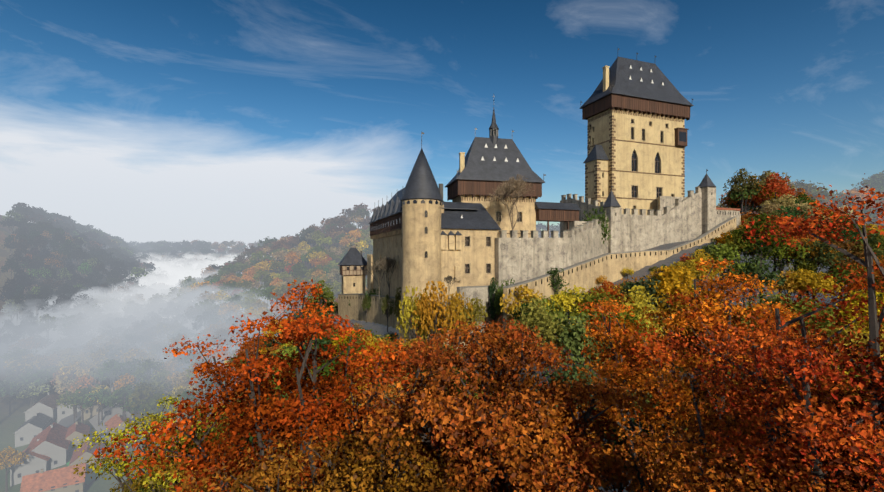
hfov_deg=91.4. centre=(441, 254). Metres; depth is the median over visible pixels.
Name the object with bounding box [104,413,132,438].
red house garage
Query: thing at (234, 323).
tree
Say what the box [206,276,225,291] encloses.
tree
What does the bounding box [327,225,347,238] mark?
tree
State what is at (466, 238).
palace windows
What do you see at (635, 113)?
castle keep
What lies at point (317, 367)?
tree
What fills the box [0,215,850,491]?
terrain ground
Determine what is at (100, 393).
tree
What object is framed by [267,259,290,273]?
tree
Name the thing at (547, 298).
tree
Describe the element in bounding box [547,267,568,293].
ivy
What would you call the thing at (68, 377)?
tree
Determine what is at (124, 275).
tree
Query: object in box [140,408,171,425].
tree
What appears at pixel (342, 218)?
tree
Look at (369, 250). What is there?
tree
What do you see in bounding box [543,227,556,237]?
tree
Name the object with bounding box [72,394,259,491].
tree
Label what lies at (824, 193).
tree
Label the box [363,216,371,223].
tree
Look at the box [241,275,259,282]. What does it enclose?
tree
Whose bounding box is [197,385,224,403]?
tree
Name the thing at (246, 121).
sky
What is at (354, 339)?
tree
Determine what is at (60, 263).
tree
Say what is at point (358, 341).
tree
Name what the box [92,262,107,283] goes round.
tree
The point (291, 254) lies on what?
tree
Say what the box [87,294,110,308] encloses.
tree
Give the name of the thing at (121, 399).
tree
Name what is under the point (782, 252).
tree
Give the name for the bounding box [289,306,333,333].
castle tree
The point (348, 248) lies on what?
tree
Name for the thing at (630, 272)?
tree
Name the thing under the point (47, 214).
tree
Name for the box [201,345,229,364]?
tree
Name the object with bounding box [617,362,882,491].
tree
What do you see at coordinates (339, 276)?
tree
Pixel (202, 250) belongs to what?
tree
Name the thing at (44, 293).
tree
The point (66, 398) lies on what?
tree
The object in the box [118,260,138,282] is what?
tree
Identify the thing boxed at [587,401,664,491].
tree
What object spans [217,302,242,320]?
tree
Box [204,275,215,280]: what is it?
tree
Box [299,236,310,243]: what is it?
tree
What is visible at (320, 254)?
tree
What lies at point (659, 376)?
tree
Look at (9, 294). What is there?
tree
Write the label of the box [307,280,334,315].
tree
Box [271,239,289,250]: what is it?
tree
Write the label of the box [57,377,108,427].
village street
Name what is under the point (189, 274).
tree
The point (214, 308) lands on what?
tree
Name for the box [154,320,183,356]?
tree
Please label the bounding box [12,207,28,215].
tree
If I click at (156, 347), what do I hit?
tree
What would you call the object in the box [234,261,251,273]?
tree
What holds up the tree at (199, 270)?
on the terrain ground at (12, 423)
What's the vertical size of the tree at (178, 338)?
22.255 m
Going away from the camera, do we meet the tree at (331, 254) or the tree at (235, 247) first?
the tree at (331, 254)
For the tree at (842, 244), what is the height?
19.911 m
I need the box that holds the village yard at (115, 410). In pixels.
[89,402,133,446]
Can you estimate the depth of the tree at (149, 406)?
161.78 m
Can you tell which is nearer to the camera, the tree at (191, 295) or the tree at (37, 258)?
the tree at (191, 295)
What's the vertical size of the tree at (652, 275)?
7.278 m
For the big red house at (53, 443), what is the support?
on the terrain ground at (12, 423)
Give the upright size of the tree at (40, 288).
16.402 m
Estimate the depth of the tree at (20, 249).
283.11 m
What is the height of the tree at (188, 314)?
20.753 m
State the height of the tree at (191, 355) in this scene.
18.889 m
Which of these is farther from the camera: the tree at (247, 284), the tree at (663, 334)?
the tree at (247, 284)
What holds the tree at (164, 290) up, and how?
on the terrain ground at (12, 423)
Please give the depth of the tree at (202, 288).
259.07 m
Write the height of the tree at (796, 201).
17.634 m
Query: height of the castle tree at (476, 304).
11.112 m
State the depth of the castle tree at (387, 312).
96.34 m
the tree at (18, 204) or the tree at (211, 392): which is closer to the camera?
the tree at (211, 392)
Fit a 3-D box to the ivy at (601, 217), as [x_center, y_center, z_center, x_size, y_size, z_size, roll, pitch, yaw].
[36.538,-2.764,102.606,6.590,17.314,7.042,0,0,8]
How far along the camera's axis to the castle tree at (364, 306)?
112.55 m
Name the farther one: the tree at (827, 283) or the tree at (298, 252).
the tree at (298, 252)
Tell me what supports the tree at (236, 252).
on the terrain ground at (12, 423)
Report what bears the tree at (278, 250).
on the terrain ground at (12, 423)
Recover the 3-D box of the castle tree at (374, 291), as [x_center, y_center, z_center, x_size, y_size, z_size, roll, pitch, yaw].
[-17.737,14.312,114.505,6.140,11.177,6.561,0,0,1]
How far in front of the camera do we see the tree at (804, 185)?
150.03 m
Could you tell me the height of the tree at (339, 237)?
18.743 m
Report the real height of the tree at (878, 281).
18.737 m
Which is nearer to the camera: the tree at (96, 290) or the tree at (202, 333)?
the tree at (202, 333)
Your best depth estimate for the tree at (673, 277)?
74.02 m
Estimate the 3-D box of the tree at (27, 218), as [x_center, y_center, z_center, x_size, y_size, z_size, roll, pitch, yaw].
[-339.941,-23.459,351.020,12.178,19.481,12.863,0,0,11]
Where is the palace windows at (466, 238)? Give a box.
[464,236,491,274]
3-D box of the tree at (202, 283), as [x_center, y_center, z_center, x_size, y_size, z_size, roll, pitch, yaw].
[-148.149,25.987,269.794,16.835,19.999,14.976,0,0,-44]
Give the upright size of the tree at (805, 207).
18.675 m
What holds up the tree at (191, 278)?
on the terrain ground at (12, 423)
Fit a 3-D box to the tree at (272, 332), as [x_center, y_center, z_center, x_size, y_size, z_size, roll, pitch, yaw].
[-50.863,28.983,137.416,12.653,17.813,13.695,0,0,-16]
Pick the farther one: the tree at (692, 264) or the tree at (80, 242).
the tree at (80, 242)
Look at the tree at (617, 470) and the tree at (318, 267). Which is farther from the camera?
the tree at (318, 267)
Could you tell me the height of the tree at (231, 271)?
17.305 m
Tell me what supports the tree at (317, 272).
on the terrain ground at (12, 423)
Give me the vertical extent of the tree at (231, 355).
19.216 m
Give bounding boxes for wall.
[338,293,448,344]
[457,285,503,332]
[503,214,740,330]
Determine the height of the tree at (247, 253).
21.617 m
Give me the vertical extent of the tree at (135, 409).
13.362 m
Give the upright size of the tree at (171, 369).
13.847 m
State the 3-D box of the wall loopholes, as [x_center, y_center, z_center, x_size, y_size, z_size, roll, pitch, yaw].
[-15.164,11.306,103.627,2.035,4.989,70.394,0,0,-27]
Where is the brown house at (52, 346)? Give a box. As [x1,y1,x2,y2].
[50,334,84,353]
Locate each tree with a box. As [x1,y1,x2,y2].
[0,218,22,233]
[0,258,20,278]
[0,278,22,308]
[0,287,15,319]
[0,299,23,333]
[0,346,37,381]
[0,374,35,414]
[0,380,19,401]
[0,446,28,491]
[1,242,17,256]
[2,210,24,231]
[3,353,47,372]
[4,234,17,255]
[4,235,16,256]
[5,359,34,391]
[8,285,28,320]
[8,294,27,325]
[9,382,50,406]
[11,202,32,210]
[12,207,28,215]
[14,244,30,268]
[14,274,31,303]
[14,368,53,404]
[16,206,34,215]
[17,218,30,228]
[19,234,34,256]
[19,309,34,335]
[20,254,33,275]
[21,214,35,221]
[23,286,39,315]
[25,293,47,318]
[26,267,51,285]
[27,213,46,222]
[28,284,54,291]
[30,261,40,280]
[31,206,44,214]
[32,256,44,279]
[34,351,62,384]
[35,314,57,350]
[37,365,59,395]
[38,278,63,302]
[39,264,50,284]
[40,231,52,246]
[40,288,50,312]
[40,303,61,320]
[41,210,52,218]
[42,257,62,282]
[43,267,59,294]
[50,213,65,219]
[50,251,66,270]
[50,370,76,384]
[51,259,65,273]
[53,293,71,311]
[53,375,90,413]
[54,391,87,422]
[55,284,83,295]
[55,385,98,423]
[56,268,72,282]
[56,361,90,381]
[59,305,70,313]
[60,380,87,417]
[63,235,76,260]
[63,235,85,262]
[64,216,73,221]
[64,264,75,283]
[66,292,73,298]
[70,293,97,305]
[71,247,87,273]
[71,374,99,399]
[72,247,85,273]
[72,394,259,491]
[75,288,84,303]
[77,262,91,288]
[80,286,107,297]
[81,344,103,378]
[82,389,111,425]
[83,224,95,229]
[83,257,98,270]
[84,273,94,296]
[85,231,97,238]
[87,280,100,293]
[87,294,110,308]
[87,385,112,419]
[88,348,114,384]
[88,368,106,387]
[90,344,125,382]
[91,249,114,273]
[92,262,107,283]
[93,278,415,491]
[93,362,121,387]
[97,359,131,391]
[99,283,111,308]
[101,239,114,248]
[102,257,118,270]
[104,270,119,291]
[104,276,120,290]
[104,357,123,380]
[107,266,130,287]
[108,384,138,418]
[109,272,127,289]
[109,344,142,358]
[111,346,152,363]
[111,388,128,415]
[112,358,152,391]
[113,285,137,298]
[114,236,123,240]
[114,278,123,288]
[114,373,139,411]
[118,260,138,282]
[120,242,128,247]
[120,372,149,388]
[120,399,143,426]
[121,298,135,307]
[122,284,146,295]
[123,277,137,285]
[126,281,136,295]
[126,294,146,303]
[126,382,162,421]
[128,260,140,281]
[130,266,147,284]
[133,358,165,392]
[135,352,161,385]
[138,256,148,261]
[139,273,157,281]
[139,374,176,393]
[139,391,172,412]
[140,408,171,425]
[143,288,158,298]
[145,263,155,271]
[146,296,167,307]
[148,293,165,302]
[148,342,168,356]
[148,343,167,357]
[150,369,169,396]
[152,249,164,254]
[153,261,164,266]
[153,361,178,374]
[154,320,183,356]
[154,378,176,410]
[154,433,323,491]
[158,246,169,256]
[159,287,171,293]
[161,256,173,261]
[162,344,186,375]
[163,333,188,343]
[165,253,179,260]
[165,280,178,285]
[165,356,186,371]
[165,371,186,388]
[165,388,183,432]
[166,390,201,418]
[167,287,185,307]
[167,329,194,340]
[167,333,193,374]
[171,367,209,387]
[171,383,194,397]
[172,349,198,366]
[177,286,193,297]
[177,301,199,325]
[180,276,195,286]
[180,278,195,287]
[180,383,209,421]
[180,390,202,401]
[181,246,190,260]
[181,282,201,303]
[181,289,199,319]
[181,306,203,337]
[181,415,497,491]
[183,271,195,276]
[184,345,214,363]
[185,252,195,258]
[186,244,193,251]
[186,363,214,383]
[187,258,197,263]
[190,357,211,368]
[192,253,206,262]
[192,281,215,292]
[192,311,219,330]
[193,330,209,358]
[194,267,205,273]
[194,298,221,309]
[195,333,216,348]
[196,378,209,392]
[197,243,208,254]
[197,248,206,253]
[197,263,205,267]
[197,283,211,296]
[197,290,222,302]
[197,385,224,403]
[198,304,231,317]
[201,258,211,266]
[201,266,216,277]
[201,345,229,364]
[201,403,256,443]
[203,249,214,254]
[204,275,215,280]
[204,320,228,345]
[204,368,234,392]
[205,242,212,250]
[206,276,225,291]
[207,290,230,303]
[207,328,245,352]
[208,255,218,261]
[208,264,221,270]
[208,280,227,304]
[208,328,233,361]
[215,247,225,255]
[217,265,235,291]
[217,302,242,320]
[218,280,243,295]
[219,274,242,283]
[220,350,237,365]
[221,272,236,280]
[222,269,236,292]
[222,294,243,305]
[223,256,232,261]
[226,321,239,350]
[226,351,256,367]
[227,289,244,296]
[227,314,248,340]
[228,262,242,273]
[230,245,242,249]
[230,249,242,255]
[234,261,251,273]
[234,297,260,310]
[235,279,252,289]
[236,318,256,333]
[236,336,271,357]
[237,291,248,311]
[238,393,327,455]
[239,250,253,258]
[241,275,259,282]
[242,257,260,264]
[242,266,262,281]
[242,306,264,324]
[243,246,261,254]
[244,292,260,318]
[246,328,262,337]
[248,287,264,299]
[248,299,270,309]
[249,250,267,265]
[249,281,262,295]
[250,258,268,283]
[251,347,268,358]
[252,269,269,285]
[253,334,279,350]
[254,260,276,287]
[254,307,268,327]
[256,285,281,314]
[256,309,276,324]
[257,236,276,246]
[260,275,273,302]
[261,319,293,341]
[262,247,270,256]
[264,346,322,399]
[265,346,280,357]
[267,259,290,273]
[269,272,277,282]
[269,277,282,301]
[269,300,291,314]
[270,249,289,270]
[270,287,285,315]
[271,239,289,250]
[272,281,287,292]
[272,284,292,300]
[273,248,286,255]
[275,271,291,281]
[279,338,333,365]
[284,251,301,264]
[284,263,294,272]
[287,235,299,247]
[287,274,296,281]
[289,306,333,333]
[290,249,306,261]
[291,262,308,277]
[291,276,306,305]
[295,347,332,376]
[296,241,309,262]
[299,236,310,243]
[300,252,310,268]
[301,227,314,246]
[301,275,325,297]
[305,231,326,246]
[305,269,315,277]
[305,295,334,313]
[306,250,326,263]
[306,300,337,316]
[307,246,330,253]
[307,264,328,272]
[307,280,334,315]
[308,245,326,257]
[309,224,322,232]
[309,256,329,267]
[311,230,324,244]
[311,269,326,281]
[311,332,335,394]
[313,273,332,281]
[316,224,329,245]
[316,236,332,250]
[318,343,362,388]
[320,217,336,226]
[321,231,335,247]
[321,381,354,402]
[323,223,336,246]
[324,260,338,265]
[324,265,339,282]
[324,280,341,298]
[325,390,365,444]
[326,246,339,260]
[326,268,341,296]
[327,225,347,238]
[327,252,336,263]
[329,216,343,225]
[329,229,344,246]
[330,215,349,227]
[330,327,378,341]
[331,395,403,463]
[332,247,343,255]
[332,273,341,281]
[332,331,372,376]
[333,233,345,245]
[335,332,369,397]
[337,339,382,391]
[339,235,358,245]
[340,208,356,219]
[341,241,357,251]
[342,234,358,242]
[343,227,354,233]
[344,223,357,228]
[345,229,361,241]
[348,215,365,228]
[349,210,367,228]
[350,341,393,404]
[351,203,370,212]
[351,315,653,491]
[353,322,364,329]
[355,240,368,253]
[356,208,369,226]
[359,226,371,245]
[359,331,377,348]
[361,297,369,322]
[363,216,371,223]
[363,245,372,258]
[364,237,372,245]
[364,288,380,307]
[365,258,389,299]
[366,357,417,396]
[373,334,398,354]
[375,368,415,409]
[378,256,395,299]
[381,294,393,331]
[384,331,398,338]
[392,338,424,364]
[393,287,400,318]
[396,285,432,340]
[410,341,463,376]
[411,281,455,339]
[444,275,456,299]
[446,291,475,347]
[448,368,483,397]
[460,297,487,341]
[468,326,534,369]
[487,277,498,330]
[489,174,534,229]
[493,278,514,315]
[499,285,546,317]
[507,303,543,371]
[508,296,564,383]
[526,298,570,376]
[533,396,617,489]
[534,356,608,409]
[536,222,545,237]
[539,296,565,315]
[542,313,617,424]
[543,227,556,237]
[545,285,593,318]
[549,318,585,368]
[552,223,559,232]
[553,288,581,318]
[565,289,636,369]
[576,253,864,491]
[576,318,663,386]
[577,302,651,380]
[579,434,613,480]
[587,281,630,312]
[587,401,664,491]
[589,442,661,491]
[591,389,684,490]
[593,403,675,472]
[595,275,608,284]
[597,286,639,310]
[607,285,674,397]
[611,282,630,291]
[615,276,645,290]
[615,276,670,313]
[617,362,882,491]
[621,267,633,278]
[635,365,683,394]
[645,266,700,355]
[646,321,676,345]
[648,268,662,278]
[649,266,659,272]
[649,287,731,383]
[650,173,883,491]
[656,333,711,379]
[668,261,700,281]
[674,398,785,482]
[679,253,695,263]
[681,249,723,287]
[690,242,733,286]
[699,244,756,304]
[708,308,754,338]
[714,232,745,252]
[718,255,785,306]
[719,190,764,211]
[719,231,766,285]
[720,182,763,213]
[723,168,766,215]
[726,199,761,213]
[728,269,765,307]
[731,220,750,232]
[732,213,792,297]
[734,231,780,294]
[734,326,786,378]
[740,212,755,222]
[742,290,797,311]
[743,210,765,217]
[752,170,795,191]
[752,173,797,202]
[752,184,780,210]
[753,203,784,217]
[753,211,791,271]
[754,194,804,213]
[754,310,801,336]
[755,236,810,296]
[763,215,822,275]
[764,270,816,299]
[769,238,847,300]
[772,237,839,301]
[775,206,820,266]
[776,197,805,214]
[776,362,855,379]
[781,296,851,335]
[783,202,829,225]
[784,260,825,292]
[784,269,843,303]
[786,232,816,268]
[791,180,827,200]
[792,188,816,199]
[798,193,822,216]
[798,235,877,296]
[807,187,833,201]
[807,217,868,242]
[811,376,883,412]
[814,324,883,372]
[818,264,883,297]
[821,190,854,205]
[829,352,883,376]
[830,212,864,243]
[830,289,883,333]
[831,276,883,301]
[832,289,877,310]
[833,196,870,215]
[834,205,872,223]
[841,188,875,204]
[843,255,883,283]
[845,241,883,260]
[845,356,883,393]
[850,224,883,243]
[851,175,883,189]
[855,229,883,248]
[862,170,883,201]
[864,250,883,275]
[865,204,882,222]
[865,218,883,228]
[866,183,883,194]
[868,232,883,252]
[871,195,882,208]
[875,274,883,290]
[879,326,883,346]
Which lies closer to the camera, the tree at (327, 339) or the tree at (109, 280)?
the tree at (327, 339)
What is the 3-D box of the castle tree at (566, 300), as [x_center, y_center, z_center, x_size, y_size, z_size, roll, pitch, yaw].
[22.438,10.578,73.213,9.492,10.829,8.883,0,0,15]
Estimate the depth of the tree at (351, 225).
315.90 m
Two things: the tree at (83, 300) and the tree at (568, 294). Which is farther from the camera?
the tree at (83, 300)
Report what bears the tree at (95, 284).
on the terrain ground at (12, 423)
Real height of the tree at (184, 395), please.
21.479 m
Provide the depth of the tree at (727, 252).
87.65 m
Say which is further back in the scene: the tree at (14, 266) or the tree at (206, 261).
the tree at (206, 261)
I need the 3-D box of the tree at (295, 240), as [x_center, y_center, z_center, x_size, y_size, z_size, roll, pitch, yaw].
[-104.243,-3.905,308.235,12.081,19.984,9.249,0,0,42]
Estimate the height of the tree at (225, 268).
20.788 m
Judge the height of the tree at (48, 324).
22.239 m
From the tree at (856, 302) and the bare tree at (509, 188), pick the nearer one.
the tree at (856, 302)
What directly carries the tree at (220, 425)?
on the terrain ground at (12, 423)
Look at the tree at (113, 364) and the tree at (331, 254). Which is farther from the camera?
the tree at (331, 254)
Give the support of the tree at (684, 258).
on the terrain ground at (12, 423)
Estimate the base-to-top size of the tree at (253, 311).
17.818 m
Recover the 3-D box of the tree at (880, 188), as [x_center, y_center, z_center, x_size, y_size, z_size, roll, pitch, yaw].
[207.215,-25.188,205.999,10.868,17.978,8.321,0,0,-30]
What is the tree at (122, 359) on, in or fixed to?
on the terrain ground at (12, 423)
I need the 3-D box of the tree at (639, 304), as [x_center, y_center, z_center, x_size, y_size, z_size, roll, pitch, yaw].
[29.855,14.732,65.769,8.144,20.159,10.537,0,0,-13]
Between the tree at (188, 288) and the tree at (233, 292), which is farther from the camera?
the tree at (188, 288)
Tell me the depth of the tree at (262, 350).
135.59 m
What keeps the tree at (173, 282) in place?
on the terrain ground at (12, 423)
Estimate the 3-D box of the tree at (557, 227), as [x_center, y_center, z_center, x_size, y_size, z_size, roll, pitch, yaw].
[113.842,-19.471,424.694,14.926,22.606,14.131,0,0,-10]
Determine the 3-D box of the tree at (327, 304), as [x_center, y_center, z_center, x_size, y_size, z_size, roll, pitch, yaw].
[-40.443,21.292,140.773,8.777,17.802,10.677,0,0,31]
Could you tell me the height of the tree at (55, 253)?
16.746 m
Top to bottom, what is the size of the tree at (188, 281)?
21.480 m
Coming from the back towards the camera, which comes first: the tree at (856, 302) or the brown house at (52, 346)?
the brown house at (52, 346)
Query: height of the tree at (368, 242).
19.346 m
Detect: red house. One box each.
[20,463,87,491]
[25,422,70,469]
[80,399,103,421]
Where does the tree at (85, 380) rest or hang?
on the terrain ground at (12, 423)
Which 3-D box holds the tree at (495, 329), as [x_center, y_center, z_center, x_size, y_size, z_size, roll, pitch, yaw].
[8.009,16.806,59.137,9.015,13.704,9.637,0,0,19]
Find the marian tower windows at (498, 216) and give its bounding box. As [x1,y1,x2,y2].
[496,211,522,237]
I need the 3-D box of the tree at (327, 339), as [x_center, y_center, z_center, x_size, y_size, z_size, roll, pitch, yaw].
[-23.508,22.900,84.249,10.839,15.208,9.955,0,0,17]
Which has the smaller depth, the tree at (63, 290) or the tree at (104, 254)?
the tree at (63, 290)
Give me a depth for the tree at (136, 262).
409.18 m
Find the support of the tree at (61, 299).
on the terrain ground at (12, 423)
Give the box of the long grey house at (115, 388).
[107,381,123,395]
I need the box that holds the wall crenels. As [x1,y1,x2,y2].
[509,219,734,293]
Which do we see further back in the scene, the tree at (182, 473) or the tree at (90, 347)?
the tree at (90, 347)
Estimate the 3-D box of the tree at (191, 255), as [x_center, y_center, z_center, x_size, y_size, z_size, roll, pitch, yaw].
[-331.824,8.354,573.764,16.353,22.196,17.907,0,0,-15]
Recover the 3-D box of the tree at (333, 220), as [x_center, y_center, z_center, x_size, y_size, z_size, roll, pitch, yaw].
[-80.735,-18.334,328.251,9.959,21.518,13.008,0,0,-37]
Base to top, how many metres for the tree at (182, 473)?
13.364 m
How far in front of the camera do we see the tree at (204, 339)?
201.36 m
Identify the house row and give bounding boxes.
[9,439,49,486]
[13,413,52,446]
[38,310,64,328]
[56,396,80,422]
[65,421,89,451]
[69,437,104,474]
[155,335,167,354]
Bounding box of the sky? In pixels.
[0,0,883,251]
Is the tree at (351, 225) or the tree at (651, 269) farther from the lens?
the tree at (351, 225)
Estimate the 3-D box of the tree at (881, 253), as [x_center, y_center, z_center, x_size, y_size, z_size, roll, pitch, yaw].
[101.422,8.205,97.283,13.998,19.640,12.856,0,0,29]
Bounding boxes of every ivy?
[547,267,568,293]
[582,207,610,243]
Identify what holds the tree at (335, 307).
on the terrain ground at (12, 423)
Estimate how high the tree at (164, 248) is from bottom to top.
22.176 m
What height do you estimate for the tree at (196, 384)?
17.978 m
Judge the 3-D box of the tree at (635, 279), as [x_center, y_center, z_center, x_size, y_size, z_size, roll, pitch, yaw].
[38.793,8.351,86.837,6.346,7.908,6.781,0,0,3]
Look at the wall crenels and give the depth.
96.06 m
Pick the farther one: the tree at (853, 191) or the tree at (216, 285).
the tree at (216, 285)
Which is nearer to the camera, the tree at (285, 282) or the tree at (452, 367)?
the tree at (452, 367)
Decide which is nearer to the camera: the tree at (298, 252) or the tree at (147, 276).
the tree at (298, 252)
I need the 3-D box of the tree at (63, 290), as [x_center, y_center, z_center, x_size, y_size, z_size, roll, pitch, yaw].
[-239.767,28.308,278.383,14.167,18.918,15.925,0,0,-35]
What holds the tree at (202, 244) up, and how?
on the terrain ground at (12, 423)
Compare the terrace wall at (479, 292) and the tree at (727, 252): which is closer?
the terrace wall at (479, 292)
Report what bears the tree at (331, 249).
on the terrain ground at (12, 423)
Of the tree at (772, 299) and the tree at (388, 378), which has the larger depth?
the tree at (772, 299)
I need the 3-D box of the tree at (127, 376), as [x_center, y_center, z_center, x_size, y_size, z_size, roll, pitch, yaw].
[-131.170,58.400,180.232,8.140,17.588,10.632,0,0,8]
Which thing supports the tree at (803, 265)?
on the terrain ground at (12, 423)
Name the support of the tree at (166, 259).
on the terrain ground at (12, 423)
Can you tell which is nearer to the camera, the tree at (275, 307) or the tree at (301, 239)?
the tree at (275, 307)
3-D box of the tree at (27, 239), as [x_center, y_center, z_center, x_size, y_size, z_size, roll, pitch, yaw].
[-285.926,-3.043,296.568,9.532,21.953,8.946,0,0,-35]
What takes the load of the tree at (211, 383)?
on the terrain ground at (12, 423)
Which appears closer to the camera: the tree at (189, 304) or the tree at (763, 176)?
the tree at (763, 176)
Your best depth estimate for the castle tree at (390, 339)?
81.14 m
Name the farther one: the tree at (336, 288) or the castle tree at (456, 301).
the tree at (336, 288)
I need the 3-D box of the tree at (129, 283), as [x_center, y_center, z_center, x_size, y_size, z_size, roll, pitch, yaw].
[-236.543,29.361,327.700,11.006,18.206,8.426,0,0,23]
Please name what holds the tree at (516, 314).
on the terrain ground at (12, 423)
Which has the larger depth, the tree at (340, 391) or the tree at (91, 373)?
the tree at (91, 373)
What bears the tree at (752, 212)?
on the terrain ground at (12, 423)
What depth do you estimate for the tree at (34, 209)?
419.10 m
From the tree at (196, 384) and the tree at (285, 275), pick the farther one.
the tree at (285, 275)
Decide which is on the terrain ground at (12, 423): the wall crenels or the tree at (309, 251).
the tree at (309, 251)
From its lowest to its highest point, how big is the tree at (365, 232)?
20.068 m
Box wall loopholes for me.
[339,296,441,310]
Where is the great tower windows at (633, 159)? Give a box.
[590,118,674,208]
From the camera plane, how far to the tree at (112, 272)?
327.86 m
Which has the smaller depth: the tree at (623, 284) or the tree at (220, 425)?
the tree at (220, 425)
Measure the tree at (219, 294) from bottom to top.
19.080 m
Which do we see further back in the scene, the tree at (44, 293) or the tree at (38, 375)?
the tree at (44, 293)
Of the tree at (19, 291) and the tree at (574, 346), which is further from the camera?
the tree at (19, 291)
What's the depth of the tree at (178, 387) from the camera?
169.24 m
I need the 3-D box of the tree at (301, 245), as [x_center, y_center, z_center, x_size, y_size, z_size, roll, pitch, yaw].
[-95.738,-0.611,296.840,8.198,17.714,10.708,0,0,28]
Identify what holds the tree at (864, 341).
on the terrain ground at (12, 423)
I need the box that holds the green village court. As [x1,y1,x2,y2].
[66,453,112,484]
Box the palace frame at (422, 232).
[367,131,501,360]
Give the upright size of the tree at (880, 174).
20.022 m
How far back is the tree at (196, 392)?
148.71 m
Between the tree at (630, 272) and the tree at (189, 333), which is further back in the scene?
the tree at (189, 333)
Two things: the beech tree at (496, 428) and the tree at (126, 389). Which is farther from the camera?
the tree at (126, 389)
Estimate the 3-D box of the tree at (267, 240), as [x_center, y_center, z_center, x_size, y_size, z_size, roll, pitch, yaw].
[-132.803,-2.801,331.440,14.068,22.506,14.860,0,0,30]
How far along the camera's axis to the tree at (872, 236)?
112.83 m
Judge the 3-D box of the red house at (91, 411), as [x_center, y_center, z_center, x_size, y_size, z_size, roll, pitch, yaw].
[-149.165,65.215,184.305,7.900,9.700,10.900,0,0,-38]
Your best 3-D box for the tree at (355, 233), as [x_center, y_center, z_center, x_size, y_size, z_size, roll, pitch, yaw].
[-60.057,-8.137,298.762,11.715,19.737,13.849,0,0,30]
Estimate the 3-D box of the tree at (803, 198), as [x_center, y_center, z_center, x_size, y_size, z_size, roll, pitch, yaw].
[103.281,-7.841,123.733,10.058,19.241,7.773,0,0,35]
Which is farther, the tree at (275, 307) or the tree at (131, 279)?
the tree at (131, 279)
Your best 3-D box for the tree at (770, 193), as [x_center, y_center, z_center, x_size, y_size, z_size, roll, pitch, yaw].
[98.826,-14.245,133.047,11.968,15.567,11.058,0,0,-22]
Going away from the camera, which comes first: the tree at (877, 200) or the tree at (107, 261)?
the tree at (877, 200)
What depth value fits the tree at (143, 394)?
165.70 m
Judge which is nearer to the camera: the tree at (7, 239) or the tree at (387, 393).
the tree at (387, 393)
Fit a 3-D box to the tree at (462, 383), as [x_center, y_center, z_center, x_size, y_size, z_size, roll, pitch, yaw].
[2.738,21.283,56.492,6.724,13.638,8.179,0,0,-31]
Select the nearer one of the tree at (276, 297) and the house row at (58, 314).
the tree at (276, 297)
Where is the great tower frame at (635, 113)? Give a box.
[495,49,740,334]
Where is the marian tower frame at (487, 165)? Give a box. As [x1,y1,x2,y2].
[445,100,545,237]
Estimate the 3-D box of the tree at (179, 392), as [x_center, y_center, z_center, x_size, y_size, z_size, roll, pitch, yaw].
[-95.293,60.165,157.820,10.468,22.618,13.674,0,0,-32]
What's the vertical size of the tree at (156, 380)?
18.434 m
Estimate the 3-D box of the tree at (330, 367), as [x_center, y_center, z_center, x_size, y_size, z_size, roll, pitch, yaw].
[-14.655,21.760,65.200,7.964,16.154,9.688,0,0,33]
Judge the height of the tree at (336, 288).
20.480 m
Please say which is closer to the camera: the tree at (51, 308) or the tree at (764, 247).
the tree at (764, 247)
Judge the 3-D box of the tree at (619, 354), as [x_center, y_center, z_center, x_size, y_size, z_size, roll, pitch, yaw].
[23.343,18.578,58.075,11.915,19.867,9.794,0,0,-23]
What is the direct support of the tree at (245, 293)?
on the terrain ground at (12, 423)
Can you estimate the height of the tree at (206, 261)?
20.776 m
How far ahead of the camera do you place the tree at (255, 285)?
260.02 m
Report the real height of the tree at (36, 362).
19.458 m
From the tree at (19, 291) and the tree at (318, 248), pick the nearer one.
the tree at (19, 291)
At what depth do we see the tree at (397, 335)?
88.02 m
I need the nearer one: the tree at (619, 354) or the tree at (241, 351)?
the tree at (619, 354)
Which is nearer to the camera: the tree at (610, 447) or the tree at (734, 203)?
the tree at (610, 447)
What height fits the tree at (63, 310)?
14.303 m
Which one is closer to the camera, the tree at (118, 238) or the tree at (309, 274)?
the tree at (309, 274)
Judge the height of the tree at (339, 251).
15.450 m
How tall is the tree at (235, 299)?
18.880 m
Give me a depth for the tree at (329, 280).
244.77 m
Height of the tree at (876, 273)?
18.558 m
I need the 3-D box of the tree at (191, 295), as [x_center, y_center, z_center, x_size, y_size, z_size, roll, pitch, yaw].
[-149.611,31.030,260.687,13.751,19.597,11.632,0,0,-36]
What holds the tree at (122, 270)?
on the terrain ground at (12, 423)
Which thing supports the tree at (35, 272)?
on the terrain ground at (12, 423)
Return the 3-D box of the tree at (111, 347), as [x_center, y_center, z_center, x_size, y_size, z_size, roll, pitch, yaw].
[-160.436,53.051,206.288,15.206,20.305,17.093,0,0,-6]
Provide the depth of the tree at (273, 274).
261.27 m
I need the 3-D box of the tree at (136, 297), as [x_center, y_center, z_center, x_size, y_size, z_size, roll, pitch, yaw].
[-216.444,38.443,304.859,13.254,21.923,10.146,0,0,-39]
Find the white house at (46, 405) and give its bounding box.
[24,391,60,422]
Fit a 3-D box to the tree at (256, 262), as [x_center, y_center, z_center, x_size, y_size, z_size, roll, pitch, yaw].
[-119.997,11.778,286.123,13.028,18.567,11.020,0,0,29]
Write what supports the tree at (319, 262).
on the terrain ground at (12, 423)
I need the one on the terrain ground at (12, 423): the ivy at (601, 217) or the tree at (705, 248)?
the tree at (705, 248)
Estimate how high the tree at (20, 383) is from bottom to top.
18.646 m
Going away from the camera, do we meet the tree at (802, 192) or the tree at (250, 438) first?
the tree at (250, 438)
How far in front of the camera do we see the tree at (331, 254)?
279.13 m
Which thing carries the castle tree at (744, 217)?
on the terrain ground at (12, 423)
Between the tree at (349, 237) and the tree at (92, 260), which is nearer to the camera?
the tree at (349, 237)
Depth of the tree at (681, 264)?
88.72 m
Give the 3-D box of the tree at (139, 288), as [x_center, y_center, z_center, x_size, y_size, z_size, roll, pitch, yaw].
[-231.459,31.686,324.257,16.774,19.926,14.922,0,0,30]
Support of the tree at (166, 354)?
on the terrain ground at (12, 423)

